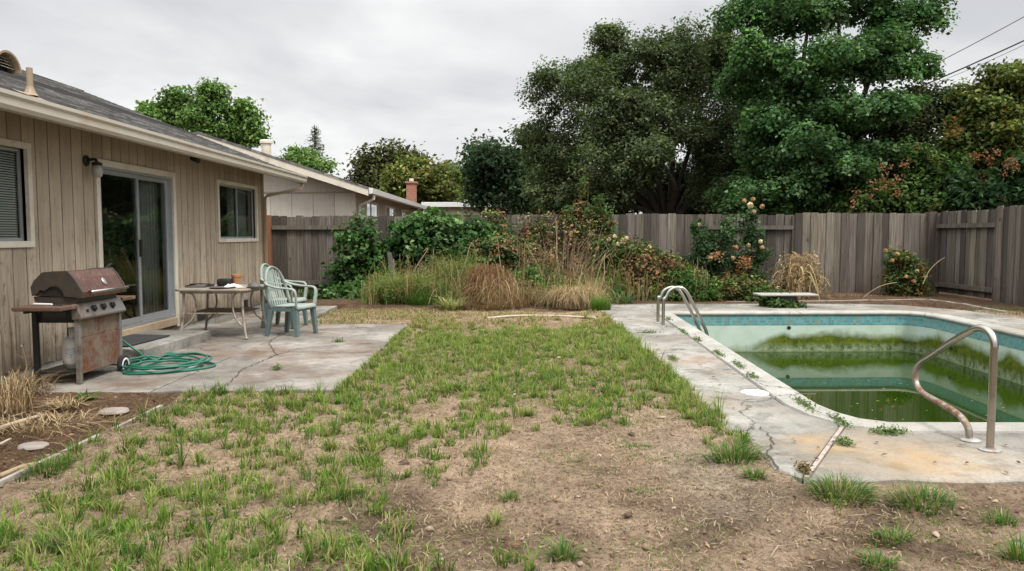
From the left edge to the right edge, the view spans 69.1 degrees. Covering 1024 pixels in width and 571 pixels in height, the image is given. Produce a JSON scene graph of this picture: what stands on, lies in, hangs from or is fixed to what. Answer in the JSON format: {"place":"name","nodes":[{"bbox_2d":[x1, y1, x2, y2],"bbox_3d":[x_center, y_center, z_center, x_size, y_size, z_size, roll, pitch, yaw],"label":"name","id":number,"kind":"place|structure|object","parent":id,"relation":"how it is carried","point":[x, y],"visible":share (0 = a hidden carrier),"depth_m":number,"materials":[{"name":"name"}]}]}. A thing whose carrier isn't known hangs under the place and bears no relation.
{"place":"outdoors","nodes":[
{"label":"outdoors","id":0,"kind":"place"},
{"bbox_2d":[0,324,408,393],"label":"patio","id":1,"kind":"structure","parent":0,"point":[230,350],"depth_m":7.89,"materials":[{"name":"concrete"}]},
{"bbox_2d":[11,267,135,383],"bbox_3d":[-4.091,0.379,7.117,0.559,1.076,1.290,0,4,0],"label":"barbecue grill","id":2,"kind":"object","parent":1,"relation":"on","point":[90,300],"visible":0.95,"depth_m":6.85,"materials":[{"name":"black metal"}]},
{"bbox_2d":[61,327,83,368],"bbox_3d":[-4.102,0.532,6.992,0.231,0.475,0.225,0,4,0],"label":"gas cylinder","id":3,"kind":"object","parent":2,"relation":"on","point":[68,351],"visible":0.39,"depth_m":6.90,"materials":[{"name":"grey metal"}]},
{"bbox_2d":[104,332,215,374],"bbox_3d":[-3.862,0.678,7.663,1.598,0.333,0.928,0,4,0],"label":"garden hose","id":4,"kind":"object","parent":1,"relation":"on","point":[134,364],"visible":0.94,"depth_m":7.63,"materials":[{"name":"green rubber"}]},
{"bbox_2d":[122,330,210,359],"bbox_3d":[-4.340,0.705,8.898,0.840,0.145,1.659,0,4,0],"label":"concrete step","id":5,"kind":"object","parent":1,"relation":"on","point":[175,340],"visible":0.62,"depth_m":8.84,"materials":[{"name":"concrete"}]},
{"bbox_2d":[122,334,169,346],"bbox_3d":[-4.440,0.635,8.673,0.506,0.012,0.947,0,4,4],"label":"doormat","id":6,"kind":"object","parent":5,"relation":"on","point":[133,339],"visible":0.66,"depth_m":8.76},
{"bbox_2d":[175,284,265,339],"bbox_3d":[-3.900,0.346,10.097,0.960,0.661,1.000,0,4,0],"label":"patio table","id":7,"kind":"object","parent":1,"relation":"on","point":[207,291],"visible":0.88,"depth_m":9.74,"materials":[{"name":"metal"}]},
{"bbox_2d":[185,284,214,287],"bbox_3d":[-4.205,0.003,10.033,0.270,0.030,0.300,0,4,0],"label":"serving tray","id":8,"kind":"object","parent":7,"relation":"on","point":[196,286],"visible":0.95,"depth_m":9.90,"materials":[{"name":"black metal"}]},
{"bbox_2d":[217,278,232,285],"bbox_3d":[-3.939,-0.044,10.211,0.185,0.100,0.180,0,4,0],"label":"black radio box","id":9,"kind":"object","parent":7,"relation":"on","point":[223,281],"visible":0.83,"depth_m":10.14,"materials":[{"name":"plastic"}]},
{"bbox_2d":[231,274,241,284],"bbox_3d":[-3.820,-0.080,10.318,0.144,0.158,0.143,0,4,0],"label":"clay pot","id":10,"kind":"object","parent":7,"relation":"on","point":[236,278],"visible":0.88,"depth_m":10.27,"materials":[{"name":"ceramic"}]},
{"bbox_2d":[259,263,307,328],"bbox_3d":[-3.412,0.139,11.042,0.585,0.935,0.594,1,4,8],"label":"garden chair","id":11,"kind":"object","parent":1,"relation":"on","point":[303,299],"visible":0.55,"depth_m":11.01,"materials":[{"name":"green plastic"}]},
{"bbox_2d":[263,266,317,336],"bbox_3d":[-3.050,0.203,10.172,0.585,0.935,0.594,1,4,16],"label":"garden chair","id":12,"kind":"object","parent":1,"relation":"on","point":[289,307],"visible":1,"depth_m":10.14,"materials":[{"name":"green plastic"}]},
{"bbox_2d":[220,306,336,323],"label":"garden path","id":13,"kind":"structure","parent":0,"point":[252,318],"depth_m":12.43,"materials":[{"name":"concrete"}]},
{"bbox_2d":[303,307,601,326],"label":"dry lawn grass","id":14,"kind":"structure","parent":0,"point":[400,317],"depth_m":12.51,"materials":[{"name":"plant"}]},
{"bbox_2d":[421,202,511,216],"bbox_3d":[-2.051,-2.474,35.815,4.102,2.876,4.200,0,4,0],"label":"carport","id":15,"kind":"object","parent":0,"point":[453,207],"visible":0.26,"depth_m":33.79,"materials":[{"name":"beige paint"}]},
{"bbox_2d":[0,292,1023,570],"bbox_3d":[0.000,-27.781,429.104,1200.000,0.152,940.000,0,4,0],"label":"ground","id":16,"kind":"structure","parent":0,"point":[552,480],"depth_m":4.04,"materials":[{"name":"soil"}]},
{"bbox_2d":[0,462,36,478],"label":"dry stick","id":17,"kind":"object","parent":16,"relation":"on","point":[8,472],"visible":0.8,"depth_m":4.35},
{"bbox_2d":[0,415,38,428],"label":"dry stick","id":18,"kind":"object","parent":16,"relation":"on","point":[21,421],"visible":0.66,"depth_m":5.52,"materials":[{"name":"brown wood"}]},
{"bbox_2d":[17,441,48,449],"bbox_3d":[-3.191,1.063,4.961,0.196,0.021,0.168,0,4,0],"label":"flat stone","id":19,"kind":"object","parent":16,"relation":"on","point":[35,445],"visible":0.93,"depth_m":4.92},
{"bbox_2d":[0,365,70,397],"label":"dry plant","id":20,"kind":"object","parent":16,"relation":"on","point":[25,375],"visible":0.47,"depth_m":6.51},
{"bbox_2d":[0,370,79,416],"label":"dry plant","id":21,"kind":"object","parent":16,"relation":"on","point":[10,406],"visible":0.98,"depth_m":5.82,"materials":[{"name":"plant"}]},
{"bbox_2d":[13,453,78,478],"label":"grass tuft","id":22,"kind":"object","parent":16,"relation":"on","point":[33,469],"visible":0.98,"depth_m":4.40,"materials":[{"name":"plant"}]},
{"bbox_2d":[0,410,107,440],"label":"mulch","id":23,"kind":"object","parent":16,"relation":"on","point":[42,418],"visible":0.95,"depth_m":5.37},
{"bbox_2d":[25,516,105,555],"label":"grass tuft","id":24,"kind":"object","parent":16,"relation":"on","point":[58,543],"visible":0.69,"depth_m":3.35,"materials":[{"name":"plant"}]},
{"bbox_2d":[32,394,104,409],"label":"dry plant","id":25,"kind":"object","parent":16,"relation":"on","point":[64,404],"visible":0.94,"depth_m":6.03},
{"bbox_2d":[1,405,146,437],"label":"dry plant","id":26,"kind":"object","parent":16,"relation":"on","point":[79,415],"visible":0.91,"depth_m":5.49,"materials":[{"name":"plant"}]},
{"bbox_2d":[0,405,162,486],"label":"lawn edging","id":27,"kind":"object","parent":16,"relation":"on","point":[10,477],"visible":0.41,"depth_m":4.48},
{"bbox_2d":[74,390,104,400],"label":"green weed","id":28,"kind":"object","parent":16,"relation":"on","point":[85,396],"visible":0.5,"depth_m":6.22,"materials":[{"name":"green plant"}]},
{"bbox_2d":[97,407,128,414],"bbox_3d":[-3.180,0.997,5.942,0.236,0.021,0.206,0,4,0],"label":"flat stone","id":29,"kind":"object","parent":16,"relation":"on","point":[118,411],"visible":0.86,"depth_m":5.90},
{"bbox_2d":[0,50,307,379],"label":"house","id":30,"kind":"structure","parent":16,"relation":"on","point":[153,213],"depth_m":9.66,"materials":[{"name":"beige"}]},
{"bbox_2d":[0,138,34,247],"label":"window","id":31,"kind":"structure","parent":30,"relation":"in","point":[5,242],"depth_m":7.29,"materials":[{"name":"beige paint"}]},
{"bbox_2d":[94,158,179,335],"bbox_3d":[-4.895,-0.439,9.595,0.290,2.175,2.035,0,4,0],"label":"sliding door","id":32,"kind":"structure","parent":30,"relation":"in","point":[145,182],"depth_m":10.16,"materials":[{"name":"beige paint"}]},
{"bbox_2d":[216,179,258,241],"bbox_3d":[-4.879,-1.275,13.008,0.242,1.024,1.894,0,4,0],"label":"window","id":33,"kind":"structure","parent":30,"relation":"in","point":[236,201],"depth_m":13.21,"materials":[{"name":"beige paint"}]},
{"bbox_2d":[133,77,275,147],"bbox_3d":[-16.382,-6.064,39.810,7.433,9.766,3.898,0,4,0],"label":"maple tree","id":34,"kind":"object","parent":16,"relation":"on","point":[240,120],"visible":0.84,"depth_m":38.86,"materials":[{"name":"green plant"}]},
{"bbox_2d":[267,215,272,292],"bbox_3d":[-5.620,-0.642,17.176,0.150,1.950,0.120,0,4,0],"label":"fence post","id":35,"kind":"object","parent":16,"relation":"on","point":[269,237],"visible":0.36,"depth_m":17.10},
{"bbox_2d":[193,131,426,216],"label":"neighbour house","id":36,"kind":"structure","parent":16,"relation":"on","point":[319,193],"depth_m":20.79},
{"bbox_2d":[276,143,343,175],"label":"background tree","id":37,"kind":"object","parent":16,"relation":"on","point":[304,156],"visible":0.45,"depth_m":53.77,"materials":[{"name":"green plant"}]},
{"bbox_2d":[305,125,334,171],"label":"conifer tree","id":38,"kind":"object","parent":16,"relation":"on","point":[315,139],"visible":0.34,"depth_m":59.33,"materials":[{"name":"green plant"}]},
{"bbox_2d":[343,137,431,215],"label":"background tree","id":39,"kind":"object","parent":16,"relation":"on","point":[367,167],"visible":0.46,"depth_m":44.79,"materials":[{"name":"green plant"}]},
{"bbox_2d":[366,263,447,304],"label":"green weed","id":40,"kind":"object","parent":16,"relation":"on","point":[429,286],"visible":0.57,"depth_m":14.39,"materials":[{"name":"green plant"}]},
{"bbox_2d":[402,284,434,305],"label":"green weed","id":41,"kind":"object","parent":16,"relation":"on","point":[418,301],"visible":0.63,"depth_m":14.14,"materials":[{"name":"green plant"}]},
{"bbox_2d":[372,153,468,214],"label":"background tree","id":42,"kind":"object","parent":16,"relation":"on","point":[434,180],"visible":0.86,"depth_m":41.02,"materials":[{"name":"green plant"}]},
{"bbox_2d":[0,311,848,570],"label":"lawn grass","id":43,"kind":"structure","parent":16,"relation":"on","point":[630,352],"depth_m":4.98,"materials":[{"name":"plant"}]},
{"bbox_2d":[292,206,571,299],"bbox_3d":[-1.603,-0.703,16.308,6.026,2.132,2.146,0,4,0],"label":"ivy","id":44,"kind":"object","parent":16,"relation":"on","point":[415,235],"visible":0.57,"depth_m":16.41,"materials":[{"name":"green plant"}]},
{"bbox_2d":[427,294,477,310],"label":"pale stalk plant","id":45,"kind":"object","parent":16,"relation":"on","point":[448,304],"visible":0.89,"depth_m":13.81,"materials":[{"name":"green plant"}]},
{"bbox_2d":[418,242,492,302],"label":"tall weed","id":46,"kind":"object","parent":16,"relation":"on","point":[455,268],"visible":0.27,"depth_m":15.03,"materials":[{"name":"green plant"}]},
{"bbox_2d":[443,157,469,201],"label":"background tree","id":47,"kind":"object","parent":16,"relation":"on","point":[453,163],"visible":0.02,"depth_m":60.57,"materials":[{"name":"green plant"}]},
{"bbox_2d":[438,295,530,310],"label":"dry grass","id":48,"kind":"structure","parent":16,"relation":"on","point":[484,306],"depth_m":13.90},
{"bbox_2d":[431,262,545,308],"bbox_3d":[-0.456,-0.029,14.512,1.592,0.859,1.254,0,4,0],"label":"dry mound","id":49,"kind":"object","parent":16,"relation":"on","point":[481,273],"visible":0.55,"depth_m":14.31,"materials":[{"name":"plant"}]},
{"bbox_2d":[493,485,523,501],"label":"grass tuft","id":50,"kind":"object","parent":16,"relation":"on","point":[508,496],"visible":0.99,"depth_m":3.94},
{"bbox_2d":[450,118,572,215],"bbox_3d":[0.371,-3.792,31.438,6.438,6.435,4.376,-4,5,-43],"label":"dark tree","id":51,"kind":"object","parent":16,"relation":"on","point":[489,171],"visible":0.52,"depth_m":29.99,"materials":[{"name":"green plant"}]},
{"bbox_2d":[0,320,1023,570],"bbox_3d":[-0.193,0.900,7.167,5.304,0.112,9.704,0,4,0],"label":"thatch","id":52,"kind":"object","parent":16,"relation":"on","point":[600,484],"visible":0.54,"depth_m":3.90,"materials":[{"name":"beige plant"}]},
{"bbox_2d":[0,319,1023,570],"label":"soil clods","id":53,"kind":"object","parent":16,"relation":"on","point":[644,545],"visible":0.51,"depth_m":3.79,"materials":[{"name":"soil"}]},
{"bbox_2d":[346,242,708,307],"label":"undergrowth","id":54,"kind":"object","parent":16,"relation":"on","point":[368,299],"visible":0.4,"depth_m":14.71,"materials":[{"name":"green plant"}]},
{"bbox_2d":[509,264,564,302],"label":"leafy weed","id":55,"kind":"object","parent":16,"relation":"on","point":[530,275],"visible":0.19,"depth_m":14.89,"materials":[{"name":"green plant"}]},
{"bbox_2d":[475,203,600,271],"bbox_3d":[0.565,-0.820,17.136,2.909,2.115,1.620,0,4,0],"label":"dead vine","id":56,"kind":"object","parent":16,"relation":"on","point":[542,224],"visible":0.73,"depth_m":16.68,"materials":[{"name":"plant"}]},
{"bbox_2d":[487,315,595,318],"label":"fallen branch","id":57,"kind":"object","parent":16,"relation":"on","point":[507,316],"visible":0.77,"depth_m":12.59,"materials":[{"name":"brown wood"}]},
{"bbox_2d":[538,526,596,565],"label":"grass tuft","id":58,"kind":"object","parent":16,"relation":"on","point":[562,554],"visible":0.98,"depth_m":3.22,"materials":[{"name":"plant"}]},
{"bbox_2d":[489,217,650,304],"bbox_3d":[1.114,-0.566,15.800,3.455,1.793,4.203,3,5,39],"label":"twiggy bush","id":59,"kind":"object","parent":16,"relation":"on","point":[579,259],"visible":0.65,"depth_m":15.47,"materials":[{"name":"plant"}]},
{"bbox_2d":[366,271,775,305],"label":"leafy undergrowth","id":60,"kind":"object","parent":16,"relation":"on","point":[623,288],"visible":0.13,"depth_m":15.01,"materials":[{"name":"green plant"}]},
{"bbox_2d":[523,284,619,309],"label":"dry grass","id":61,"kind":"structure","parent":16,"relation":"on","point":[571,297],"depth_m":13.92,"materials":[{"name":"plant"}]},
{"bbox_2d":[526,194,641,215],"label":"understory shrub","id":62,"kind":"object","parent":16,"relation":"on","point":[534,210],"visible":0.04,"depth_m":27.61,"materials":[{"name":"green plant"}]},
{"bbox_2d":[559,175,617,266],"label":"spire plant","id":63,"kind":"object","parent":16,"relation":"on","point":[608,224],"visible":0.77,"depth_m":16.87,"materials":[{"name":"green plant"}]},
{"bbox_2d":[578,274,609,302],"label":"dry grass","id":64,"kind":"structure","parent":16,"relation":"on","point":[598,287],"depth_m":14.66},
{"bbox_2d":[586,293,613,310],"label":"green weed","id":65,"kind":"object","parent":16,"relation":"on","point":[601,304],"visible":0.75,"depth_m":13.50,"materials":[{"name":"green plant"}]},
{"bbox_2d":[271,212,936,292],"bbox_3d":[2.079,-0.681,17.163,15.263,2.030,0.219,0,4,0],"label":"back fence","id":66,"kind":"object","parent":16,"relation":"on","point":[848,248],"visible":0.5,"depth_m":17.14,"materials":[{"name":"grey wood"}]},
{"bbox_2d":[577,227,680,288],"bbox_3d":[2.592,-0.484,16.320,2.404,1.576,1.449,0,4,0],"label":"flowering shrub","id":67,"kind":"object","parent":16,"relation":"on","point":[615,241],"visible":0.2,"depth_m":16.09,"materials":[{"name":"green plant"}]},
{"bbox_2d":[607,283,653,303],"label":"strap leaf plant","id":68,"kind":"object","parent":16,"relation":"on","point":[629,298],"visible":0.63,"depth_m":14.75,"materials":[{"name":"green plant"}]},
{"bbox_2d":[611,440,655,450],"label":"grass tuft","id":69,"kind":"object","parent":16,"relation":"on","point":[633,444],"visible":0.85,"depth_m":5.00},
{"bbox_2d":[508,11,788,215],"bbox_3d":[5.675,-4.900,25.642,11.370,9.406,7.133,-2,4,-27],"label":"oak tree","id":70,"kind":"object","parent":16,"relation":"on","point":[632,165],"visible":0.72,"depth_m":23.75,"materials":[{"name":"green plant"}]},
{"bbox_2d":[611,242,712,299],"bbox_3d":[3.100,-0.285,15.608,2.143,1.267,1.348,0,4,0],"label":"russet shrub","id":71,"kind":"object","parent":16,"relation":"on","point":[649,263],"visible":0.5,"depth_m":15.38,"materials":[{"name":"plant"}]},
{"bbox_2d":[652,261,723,301],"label":"leafy weed","id":72,"kind":"object","parent":16,"relation":"on","point":[684,277],"visible":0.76,"depth_m":15.00,"materials":[{"name":"green plant"}]},
{"bbox_2d":[688,199,721,214],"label":"understory shrub","id":73,"kind":"object","parent":16,"relation":"on","point":[709,212],"visible":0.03,"depth_m":27.14,"materials":[{"name":"green plant"}]},
{"bbox_2d":[682,197,778,284],"bbox_3d":[4.777,-0.803,16.197,2.224,2.232,1.538,0,4,0],"label":"rose bush","id":74,"kind":"object","parent":16,"relation":"on","point":[707,249],"visible":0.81,"depth_m":16.33,"materials":[{"name":"green plant"}]},
{"bbox_2d":[694,435,769,464],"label":"grass tuft","id":75,"kind":"object","parent":16,"relation":"on","point":[736,452],"visible":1,"depth_m":4.58,"materials":[{"name":"plant"}]},
{"bbox_2d":[708,273,771,301],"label":"leafy weed","id":76,"kind":"object","parent":16,"relation":"on","point":[745,287],"visible":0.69,"depth_m":15.14,"materials":[{"name":"green plant"}]},
{"bbox_2d":[735,464,772,480],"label":"grass tuft","id":77,"kind":"object","parent":16,"relation":"on","point":[757,474],"visible":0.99,"depth_m":4.23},
{"bbox_2d":[758,250,834,299],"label":"dead fern","id":78,"kind":"object","parent":16,"relation":"on","point":[796,274],"visible":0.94,"depth_m":15.62,"materials":[{"name":"plant"}]},
{"bbox_2d":[726,299,927,301],"bbox_3d":[6.304,0.339,15.124,4.630,0.089,0.138,0,4,-6],"label":"garden edging","id":79,"kind":"object","parent":16,"relation":"on","point":[839,300],"visible":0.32,"depth_m":15.12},
{"bbox_2d":[699,0,959,215],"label":"sweetgum tree","id":80,"kind":"object","parent":16,"relation":"on","point":[808,116],"visible":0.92,"depth_m":19.97,"materials":[{"name":"green plant"}]},
{"bbox_2d":[655,310,1023,432],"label":"swimming pool","id":81,"kind":"structure","parent":16,"relation":"in","point":[730,333],"depth_m":13.03,"materials":[{"name":"concrete"}]},
{"bbox_2d":[789,392,821,412],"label":"joint weed","id":82,"kind":"object","parent":81,"relation":"on","point":[805,403],"visible":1,"depth_m":5.91,"materials":[{"name":"green plant"}]},
{"bbox_2d":[826,411,854,427],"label":"joint weed","id":83,"kind":"object","parent":81,"relation":"on","point":[842,420],"visible":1,"depth_m":5.37,"materials":[{"name":"green plant"}]},
{"bbox_2d":[735,351,1023,421],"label":"water","id":84,"kind":"structure","parent":81,"relation":"in","point":[803,373],"depth_m":10.20,"materials":[{"name":"liquid"}]},
{"bbox_2d":[794,466,893,506],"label":"grass tuft","id":85,"kind":"object","parent":16,"relation":"on","point":[859,491],"visible":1,"depth_m":3.93,"materials":[{"name":"plant"}]},
{"bbox_2d":[850,545,909,570],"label":"grass tuft","id":86,"kind":"object","parent":16,"relation":"on","point":[870,559],"visible":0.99,"depth_m":3.14,"materials":[{"name":"plant"}]},
{"bbox_2d":[868,523,925,547],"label":"grass tuft","id":87,"kind":"object","parent":16,"relation":"on","point":[896,537],"visible":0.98,"depth_m":3.41,"materials":[{"name":"plant"}]},
{"bbox_2d":[825,137,976,213],"bbox_3d":[9.870,-1.730,18.668,3.816,3.945,2.408,0,4,0],"label":"red tip shrub","id":88,"kind":"object","parent":16,"relation":"on","point":[912,190],"visible":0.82,"depth_m":18.37,"materials":[{"name":"green plant"}]},
{"bbox_2d":[863,245,944,297],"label":"corner rose","id":89,"kind":"object","parent":16,"relation":"on","point":[903,275],"visible":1,"depth_m":16.25,"materials":[{"name":"green plant"}]},
{"bbox_2d":[862,74,970,176],"bbox_3d":[11.103,-2.807,20.368,3.066,5.849,2.167,0,4,0],"label":"grey green shrub","id":90,"kind":"object","parent":16,"relation":"on","point":[920,127],"visible":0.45,"depth_m":19.88,"materials":[{"name":"green plant"}]},
{"bbox_2d":[878,475,970,515],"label":"grass tuft","id":91,"kind":"object","parent":16,"relation":"on","point":[935,496],"visible":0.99,"depth_m":3.86,"materials":[{"name":"plant"}]},
{"bbox_2d":[928,299,1007,312],"bbox_3d":[8.660,0.399,14.175,0.191,0.082,2.437,0,4,0],"label":"garden edging","id":92,"kind":"object","parent":16,"relation":"on","point":[989,309],"visible":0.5,"depth_m":13.77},
{"bbox_2d":[924,56,1023,176],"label":"broad shrub","id":93,"kind":"object","parent":16,"relation":"on","point":[989,117],"visible":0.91,"depth_m":18.73,"materials":[{"name":"green plant"}]},
{"bbox_2d":[933,147,1023,222],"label":"broadleaf shrub","id":94,"kind":"object","parent":16,"relation":"on","point":[981,189],"visible":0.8,"depth_m":17.53,"materials":[{"name":"green plant"}]},
{"bbox_2d":[934,205,1023,306],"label":"side fence","id":95,"kind":"object","parent":16,"relation":"on","point":[981,252],"visible":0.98,"depth_m":15.43,"materials":[{"name":"grey wood"}]},
{"bbox_2d":[965,503,1022,526],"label":"grass tuft","id":96,"kind":"object","parent":16,"relation":"on","point":[999,518],"visible":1,"depth_m":3.66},
{"bbox_2d":[966,305,1023,314],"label":"green weed","id":97,"kind":"object","parent":16,"relation":"on","point":[1002,306],"visible":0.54,"depth_m":13.48,"materials":[{"name":"green plant"}]},
{"bbox_2d":[982,528,1023,562],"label":"grass tuft","id":98,"kind":"object","parent":16,"relation":"on","point":[1013,551],"visible":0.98,"depth_m":3.22,"materials":[{"name":"plant"}]},
{"bbox_2d":[0,292,1023,569],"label":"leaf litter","id":99,"kind":"object","parent":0,"point":[662,508],"visible":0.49,"depth_m":3.81,"materials":[{"name":"plant"}]},
{"bbox_2d":[0,0,1023,216],"label":"sky","id":100,"kind":"structure","parent":0,"point":[434,72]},
{"bbox_2d":[601,304,1023,484],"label":"pool deck","id":101,"kind":"structure","parent":0,"point":[911,456],"depth_m":5.06,"materials":[{"name":"concrete"}]},
{"bbox_2d":[654,286,708,335],"bbox_3d":[2.575,0.614,11.267,0.780,1.253,0.565,0,4,0],"label":"ladder rail","id":102,"kind":"object","parent":101,"relation":"on","point":[670,289],"visible":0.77,"depth_m":11.02,"materials":[{"name":"silver metal"}]},
{"bbox_2d":[740,389,768,395],"bbox_3d":[2.086,0.925,6.399,0.236,0.025,0.236,0,4,0],"label":"skimmer lid","id":103,"kind":"object","parent":101,"relation":"on","point":[752,392],"visible":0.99,"depth_m":6.37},
{"bbox_2d":[746,285,807,307],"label":"leafy weed","id":104,"kind":"object","parent":101,"relation":"on","point":[767,301],"visible":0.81,"depth_m":14.22,"materials":[{"name":"green plant"}]},
{"bbox_2d":[753,293,818,306],"bbox_3d":[5.205,0.272,14.176,1.103,0.273,0.450,0,4,0],"label":"diving board","id":105,"kind":"object","parent":101,"relation":"on","point":[780,296],"visible":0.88,"depth_m":14.03,"materials":[{"name":"metal"}]},
{"bbox_2d":[791,458,813,474],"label":"joint weed","id":106,"kind":"object","parent":101,"relation":"on","point":[803,467],"visible":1,"depth_m":4.28,"materials":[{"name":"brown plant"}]},
{"bbox_2d":[804,425,844,483],"bbox_3d":[2.011,1.059,4.756,0.025,0.041,1.334,2,5,32],"label":"joint strip","id":107,"kind":"object","parent":101,"relation":"on","point":[824,452],"visible":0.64,"depth_m":4.66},
{"bbox_2d":[831,435,856,446],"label":"joint weed","id":108,"kind":"object","parent":101,"relation":"on","point":[842,440],"visible":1,"depth_m":4.82,"materials":[{"name":"green plant"}]},
{"bbox_2d":[867,421,911,435],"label":"joint weed","id":109,"kind":"object","parent":101,"relation":"on","point":[892,430],"visible":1,"depth_m":5.10,"materials":[{"name":"green plant"}]},
{"bbox_2d":[912,324,1001,453],"bbox_3d":[3.039,0.634,5.097,0.128,0.806,0.972,0,4,3],"label":"hand rail","id":110,"kind":"object","parent":101,"relation":"on","point":[989,332],"visible":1,"depth_m":4.84,"materials":[{"name":"silver metal"}]},
{"bbox_2d":[909,40,1023,91],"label":"power cable","id":111,"kind":"object","parent":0,"point":[980,60],"visible":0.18,"depth_m":23.71,"materials":[{"name":"black metal"}]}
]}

